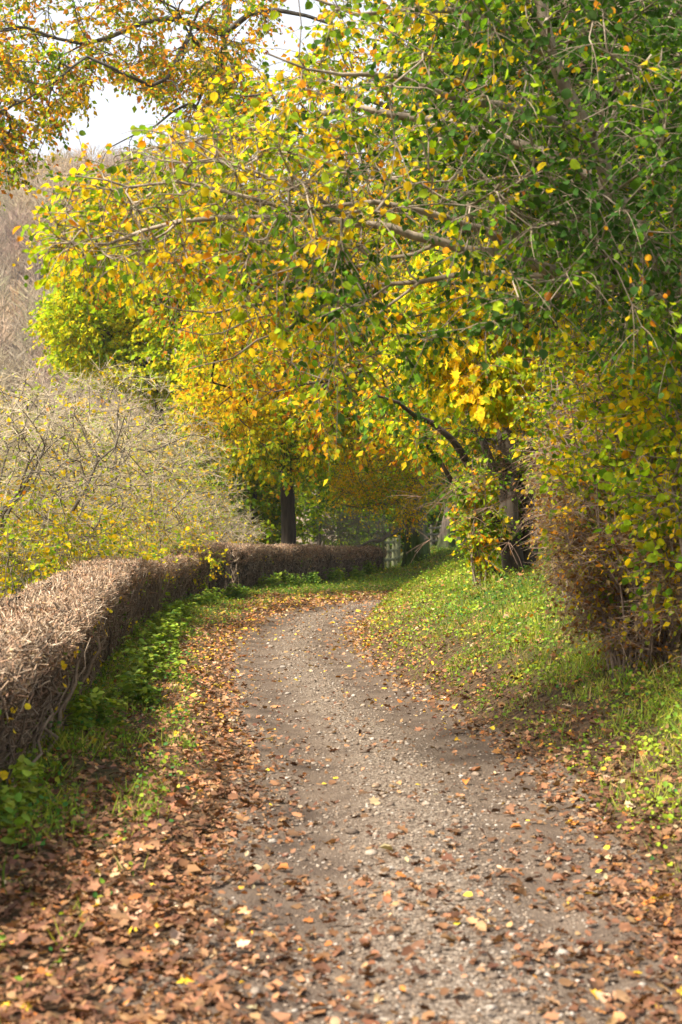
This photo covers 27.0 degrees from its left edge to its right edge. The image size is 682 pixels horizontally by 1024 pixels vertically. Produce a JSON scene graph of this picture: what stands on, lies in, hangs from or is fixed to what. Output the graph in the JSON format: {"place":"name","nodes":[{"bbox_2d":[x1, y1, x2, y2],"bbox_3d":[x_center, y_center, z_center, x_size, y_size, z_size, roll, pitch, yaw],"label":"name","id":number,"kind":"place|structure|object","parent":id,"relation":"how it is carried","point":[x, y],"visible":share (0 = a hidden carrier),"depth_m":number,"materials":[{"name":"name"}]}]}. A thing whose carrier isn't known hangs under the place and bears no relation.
{"place":"outdoors","nodes":[
{"label":"outdoors","id":0,"kind":"place"},
{"bbox_2d":[0,199,542,545],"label":"hill","id":1,"kind":"structure","parent":0,"point":[299,540],"depth_m":203.42,"materials":[{"name":"plant"}]},
{"bbox_2d":[41,152,67,178],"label":"hillside tree","id":2,"kind":"object","parent":1,"relation":"on","point":[55,161],"visible":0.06,"depth_m":268.27,"materials":[{"name":"beige plant"}]},
{"bbox_2d":[0,141,538,591],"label":"woodland","id":3,"kind":"object","parent":1,"relation":"on","point":[20,205],"visible":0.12,"depth_m":209.70,"materials":[{"name":"brown plant"}]},
{"bbox_2d":[0,0,552,201],"label":"sky","id":4,"kind":"structure","parent":0,"point":[115,117],"materials":[{"name":"white"}]},
{"bbox_2d":[0,546,681,1023],"bbox_3d":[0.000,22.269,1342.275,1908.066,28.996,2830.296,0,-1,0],"label":"ground","id":5,"kind":"structure","parent":0,"point":[524,718],"depth_m":10.92,"materials":[{"name":"green soil"}]},
{"bbox_2d":[0,754,47,851],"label":"weed clump","id":6,"kind":"object","parent":5,"relation":"on","point":[10,809],"visible":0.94,"depth_m":7.99,"materials":[{"name":"green plant"}]},
{"bbox_2d":[0,483,83,597],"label":"yellow bush","id":7,"kind":"object","parent":5,"relation":"on","point":[27,570],"visible":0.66,"depth_m":23.08,"materials":[{"name":"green plant"}]},
{"bbox_2d":[0,359,114,595],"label":"hawthorn tree","id":8,"kind":"object","parent":5,"relation":"on","point":[20,484],"visible":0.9,"depth_m":23.78,"materials":[{"name":"beige plant"}]},
{"bbox_2d":[0,385,130,596],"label":"woodland tree","id":9,"kind":"object","parent":5,"relation":"on","point":[36,387],"visible":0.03,"depth_m":47.65,"materials":[{"name":"beige plant"}]},
{"bbox_2d":[0,488,164,591],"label":"yellow bush","id":10,"kind":"object","parent":5,"relation":"on","point":[111,546],"visible":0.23,"depth_m":25.86,"materials":[{"name":"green plant"}]},
{"bbox_2d":[46,681,131,732],"bbox_3d":[-2.188,1.609,11.754,0.617,0.453,0.863,1,-1,-42],"label":"weed clump","id":11,"kind":"object","parent":5,"relation":"on","point":[94,703],"visible":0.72,"depth_m":11.69,"materials":[{"name":"green plant"}]},
{"bbox_2d":[0,352,179,595],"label":"hawthorn tree","id":12,"kind":"object","parent":5,"relation":"on","point":[78,500],"visible":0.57,"depth_m":26.77,"materials":[{"name":"beige plant"}]},
{"bbox_2d":[0,389,220,582],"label":"woodland tree","id":13,"kind":"object","parent":5,"relation":"on","point":[168,453],"visible":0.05,"depth_m":51.29,"materials":[{"name":"beige plant"}]},
{"bbox_2d":[0,540,232,795],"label":"hedge","id":14,"kind":"object","parent":5,"relation":"on","point":[61,630],"visible":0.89,"depth_m":12.85,"materials":[{"name":"brown plant"}]},
{"bbox_2d":[0,350,234,565],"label":"hawthorn tree","id":15,"kind":"object","parent":5,"relation":"on","point":[169,537],"visible":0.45,"depth_m":32.70,"materials":[{"name":"beige plant"}]},
{"bbox_2d":[41,496,197,595],"bbox_3d":[-4.996,0.961,31.003,3.443,2.642,3.297,0,-1,22],"label":"yellow bush","id":16,"kind":"object","parent":5,"relation":"on","point":[152,547],"visible":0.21,"depth_m":30.94,"materials":[{"name":"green plant"}]},
{"bbox_2d":[21,192,237,554],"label":"field maple","id":17,"kind":"object","parent":5,"relation":"on","point":[104,332],"visible":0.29,"depth_m":57.84,"materials":[{"name":"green plant"}]},
{"bbox_2d":[103,668,162,707],"bbox_3d":[-2.057,1.711,13.945,0.590,0.406,0.803,0,-1,15],"label":"weed clump","id":18,"kind":"object","parent":5,"relation":"on","point":[130,691],"visible":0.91,"depth_m":13.84,"materials":[{"name":"green plant"}]},
{"bbox_2d":[112,646,185,680],"bbox_3d":[-2.162,1.744,16.449,0.773,0.406,0.988,1,-1,-26],"label":"weed clump","id":19,"kind":"object","parent":5,"relation":"on","point":[146,666],"visible":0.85,"depth_m":16.40,"materials":[{"name":"green plant"}]},
{"bbox_2d":[121,631,180,661],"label":"weed clump","id":20,"kind":"object","parent":5,"relation":"on","point":[161,653],"visible":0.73,"depth_m":18.91,"materials":[{"name":"green plant"}]},
{"bbox_2d":[54,409,251,557],"bbox_3d":[-5.208,-0.258,39.026,5.763,5.630,4.709,0,-1,0],"label":"hawthorn tree","id":21,"kind":"object","parent":5,"relation":"on","point":[174,520],"visible":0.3,"depth_m":38.55,"materials":[{"name":"beige plant"}]},
{"bbox_2d":[133,618,187,644],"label":"weed clump","id":22,"kind":"object","parent":5,"relation":"on","point":[164,628],"visible":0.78,"depth_m":21.87,"materials":[{"name":"green plant"}]},
{"bbox_2d":[57,396,265,557],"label":"woodland tree","id":23,"kind":"object","parent":5,"relation":"on","point":[247,507],"visible":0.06,"depth_m":56.97,"materials":[{"name":"beige plant"}]},
{"bbox_2d":[149,605,191,632],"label":"weed clump","id":24,"kind":"object","parent":5,"relation":"on","point":[176,616],"visible":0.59,"depth_m":24.80,"materials":[{"name":"green plant"}]},
{"bbox_2d":[112,507,231,591],"bbox_3d":[-4.631,1.140,37.920,3.195,2.642,3.394,0,-1,16],"label":"yellow bush","id":25,"kind":"object","parent":5,"relation":"on","point":[209,557],"visible":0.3,"depth_m":37.73,"materials":[{"name":"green plant"}]},
{"bbox_2d":[159,597,200,619],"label":"weed clump","id":26,"kind":"object","parent":5,"relation":"on","point":[176,604],"visible":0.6,"depth_m":28.90,"materials":[{"name":"green plant"}]},
{"bbox_2d":[145,486,269,559],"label":"hawthorn tree","id":27,"kind":"object","parent":5,"relation":"on","point":[231,528],"visible":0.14,"depth_m":45.73,"materials":[{"name":"beige plant"}]},
{"bbox_2d":[190,587,224,605],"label":"weed clump","id":28,"kind":"object","parent":5,"relation":"on","point":[207,596],"visible":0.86,"depth_m":33.82,"materials":[{"name":"green plant"}]},
{"bbox_2d":[129,399,311,543],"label":"woodland tree","id":29,"kind":"object","parent":5,"relation":"on","point":[300,531],"visible":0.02,"depth_m":65.39,"materials":[{"name":"green plant"}]},
{"bbox_2d":[0,0,454,518],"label":"oak tree","id":30,"kind":"object","parent":5,"relation":"on","point":[205,75],"visible":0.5,"depth_m":38.39,"materials":[{"name":"orange plant"}]},
{"bbox_2d":[224,583,250,598],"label":"weed clump","id":31,"kind":"object","parent":5,"relation":"on","point":[237,592],"visible":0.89,"depth_m":39.38,"materials":[{"name":"green plant"}]},
{"bbox_2d":[157,399,343,544],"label":"woodland tree","id":32,"kind":"object","parent":5,"relation":"on","point":[268,501],"visible":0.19,"depth_m":60.70,"materials":[{"name":"green plant"}]},
{"bbox_2d":[257,571,282,587],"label":"weed clump","id":33,"kind":"object","parent":5,"relation":"on","point":[274,581],"visible":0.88,"depth_m":45.34,"materials":[{"name":"green plant"}]},
{"bbox_2d":[280,570,305,586],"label":"weed clump","id":34,"kind":"object","parent":5,"relation":"on","point":[292,580],"visible":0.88,"depth_m":46.53,"materials":[{"name":"green plant"}]},
{"bbox_2d":[158,200,442,544],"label":"sycamore tree","id":35,"kind":"object","parent":5,"relation":"on","point":[248,433],"visible":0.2,"depth_m":48.09,"materials":[{"name":"yellow plant"}]},
{"bbox_2d":[221,541,389,590],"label":"hedge","id":36,"kind":"object","parent":5,"relation":"on","point":[250,567],"visible":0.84,"depth_m":48.59,"materials":[{"name":"brown plant"}]},
{"bbox_2d":[304,572,321,585],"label":"weed clump","id":37,"kind":"object","parent":5,"relation":"on","point":[314,579],"visible":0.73,"depth_m":48.42,"materials":[{"name":"green plant"}]},
{"bbox_2d":[244,412,402,545],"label":"woodland tree","id":38,"kind":"object","parent":5,"relation":"on","point":[317,500],"visible":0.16,"depth_m":71.26,"materials":[{"name":"green plant"}]},
{"bbox_2d":[320,567,344,581],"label":"weed clump","id":39,"kind":"object","parent":5,"relation":"on","point":[333,575],"visible":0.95,"depth_m":50.68,"materials":[{"name":"green plant"}]},
{"bbox_2d":[270,395,401,544],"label":"woodland tree","id":40,"kind":"object","parent":5,"relation":"on","point":[338,490],"depth_m":85.19,"materials":[{"name":"green plant"}]},
{"bbox_2d":[0,549,681,1023],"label":"fallen leaves","id":41,"kind":"object","parent":5,"relation":"on","point":[84,885],"visible":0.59,"depth_m":7.05,"materials":[{"name":"brown plant"}]},
{"bbox_2d":[256,168,435,532],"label":"woodland tree","id":42,"kind":"object","parent":5,"relation":"on","point":[331,382],"depth_m":99.10,"materials":[{"name":"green plant"}]},
{"bbox_2d":[12,0,681,452],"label":"hazel tree","id":43,"kind":"object","parent":5,"relation":"on","point":[610,194],"visible":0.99,"depth_m":9.52,"materials":[{"name":"green plant"}]},
{"bbox_2d":[302,498,399,548],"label":"bare bush","id":44,"kind":"object","parent":5,"relation":"on","point":[370,524],"visible":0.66,"depth_m":63.84,"materials":[{"name":"brown plant"}]},
{"bbox_2d":[344,565,366,579],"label":"weed clump","id":45,"kind":"object","parent":5,"relation":"on","point":[357,573],"visible":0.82,"depth_m":53.19,"materials":[{"name":"green plant"}]},
{"bbox_2d":[362,560,381,573],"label":"weed clump","id":46,"kind":"object","parent":5,"relation":"on","point":[370,570],"visible":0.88,"depth_m":55.79,"materials":[{"name":"green plant"}]},
{"bbox_2d":[101,0,666,529],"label":"oak tree","id":47,"kind":"object","parent":5,"relation":"on","point":[317,414],"visible":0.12,"depth_m":25.85,"materials":[{"name":"yellow plant"}]},
{"bbox_2d":[328,474,443,558],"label":"woodland tree","id":48,"kind":"object","parent":5,"relation":"on","point":[403,535],"visible":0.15,"depth_m":82.43,"materials":[{"name":"green plant"}]},
{"bbox_2d":[381,535,400,569],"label":"rail fence","id":49,"kind":"object","parent":5,"relation":"on","point":[395,551],"visible":0.8,"depth_m":60.81,"materials":[{"name":"grey wood"}]},
{"bbox_2d":[318,245,473,566],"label":"beech tree","id":50,"kind":"object","parent":5,"relation":"on","point":[410,521],"visible":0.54,"depth_m":55.12,"materials":[{"name":"orange plant"}]},
{"bbox_2d":[370,444,457,545],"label":"woodland tree","id":51,"kind":"object","parent":5,"relation":"on","point":[440,515],"depth_m":82.80,"materials":[{"name":"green plant"}]},
{"bbox_2d":[390,468,443,545],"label":"woodland tree","id":52,"kind":"object","parent":5,"relation":"on","point":[433,524],"visible":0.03,"depth_m":91.29,"materials":[{"name":"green plant"}]},
{"bbox_2d":[428,525,440,547],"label":"rail fence","id":53,"kind":"object","parent":5,"relation":"on","point":[431,534],"visible":0.3,"depth_m":76.95,"materials":[{"name":"grey wood"}]},
{"bbox_2d":[342,79,542,536],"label":"woodland tree","id":54,"kind":"object","parent":5,"relation":"on","point":[378,337],"depth_m":40.52,"materials":[{"name":"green plant"}]},
{"bbox_2d":[388,429,515,534],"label":"woodland tree","id":55,"kind":"object","parent":5,"relation":"on","point":[435,479],"depth_m":79.44,"materials":[{"name":"green plant"}]},
{"bbox_2d":[354,234,556,577],"bbox_3d":[2.376,-1.964,23.095,4.341,6.463,5.538,0,-1,0],"label":"coppiced tree","id":56,"kind":"object","parent":5,"relation":"on","point":[449,442],"visible":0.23,"depth_m":22.07,"materials":[{"name":"yellow plant"}]},
{"bbox_2d":[398,271,521,548],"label":"beech tree","id":57,"kind":"object","parent":5,"relation":"on","point":[441,542],"visible":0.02,"depth_m":62.71,"materials":[{"name":"grey plant"}]},
{"bbox_2d":[445,230,511,545],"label":"beech tree","id":58,"kind":"object","parent":5,"relation":"on","point":[465,539],"depth_m":65.74,"materials":[{"name":"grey plant"}]},
{"bbox_2d":[443,454,518,585],"bbox_3d":[2.062,0.150,20.948,1.127,2.006,1.106,0,-1,0],"label":"hazel bush","id":59,"kind":"object","parent":5,"relation":"on","point":[490,534],"visible":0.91,"depth_m":20.85,"materials":[{"name":"yellow plant"}]},
{"bbox_2d":[368,236,603,444],"bbox_3d":[2.357,-1.381,18.931,3.076,4.488,6.046,-1,-1,24],"label":"maple tree","id":60,"kind":"object","parent":5,"relation":"on","point":[485,402],"visible":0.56,"depth_m":16.83,"materials":[{"name":"yellow plant"}]},
{"bbox_2d":[373,0,673,590],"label":"tree","id":61,"kind":"object","parent":5,"relation":"on","point":[520,456],"visible":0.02,"depth_m":17.89,"materials":[{"name":"green plant"}]},
{"bbox_2d":[380,17,673,511],"bbox_3d":[6.730,-8.359,34.443,12.051,18.799,9.541,0,-1,0],"label":"woodland tree","id":62,"kind":"object","parent":5,"relation":"on","point":[458,186],"depth_m":34.19,"materials":[{"name":"green plant"}]},
{"bbox_2d":[381,0,681,336],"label":"lime tree","id":63,"kind":"object","parent":5,"relation":"on","point":[408,101],"visible":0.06,"depth_m":15.26,"materials":[{"name":"green plant"}]},
{"bbox_2d":[498,289,657,609],"bbox_3d":[2.743,-0.675,15.949,2.035,3.747,1.794,0,-1,0],"label":"hazel bush","id":64,"kind":"object","parent":5,"relation":"on","point":[544,368],"visible":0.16,"depth_m":15.80,"materials":[{"name":"yellow plant"}]},
{"bbox_2d":[510,348,651,630],"bbox_3d":[2.812,-0.187,14.603,2.154,2.970,2.010,0,-1,0],"label":"twiggy bush","id":65,"kind":"object","parent":5,"relation":"on","point":[545,508],"visible":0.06,"depth_m":14.52,"materials":[{"name":"brown plant"}]},
{"bbox_2d":[512,274,681,665],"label":"hazel bush","id":66,"kind":"object","parent":5,"relation":"on","point":[623,451],"visible":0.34,"depth_m":12.43,"materials":[{"name":"yellow plant"}]},
{"bbox_2d":[526,457,681,679],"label":"twiggy bush","id":67,"kind":"object","parent":5,"relation":"on","point":[616,634],"visible":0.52,"depth_m":12.11,"materials":[{"name":"brown plant"}]},
{"bbox_2d":[578,256,681,703],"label":"hazel bush","id":68,"kind":"object","parent":5,"relation":"on","point":[669,437],"visible":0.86,"depth_m":10.81,"materials":[{"name":"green plant"}]},
{"bbox_2d":[580,267,681,552],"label":"twiggy bush","id":69,"kind":"object","parent":5,"relation":"on","point":[626,411],"visible":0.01,"depth_m":13.50,"materials":[{"name":"green plant"}]},
{"bbox_2d":[614,480,681,679],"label":"twiggy bush","id":70,"kind":"object","parent":5,"relation":"on","point":[670,584],"visible":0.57,"depth_m":11.12,"materials":[{"name":"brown plant"}]},
{"bbox_2d":[0,544,681,1012],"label":"grass","id":71,"kind":"structure","parent":0,"point":[580,662],"depth_m":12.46,"materials":[{"name":"green plant"}]},
{"bbox_2d":[102,600,681,1023],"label":"path","id":72,"kind":"structure","parent":0,"point":[326,851],"depth_m":7.67,"materials":[{"name":"grey gravel"}]}
]}

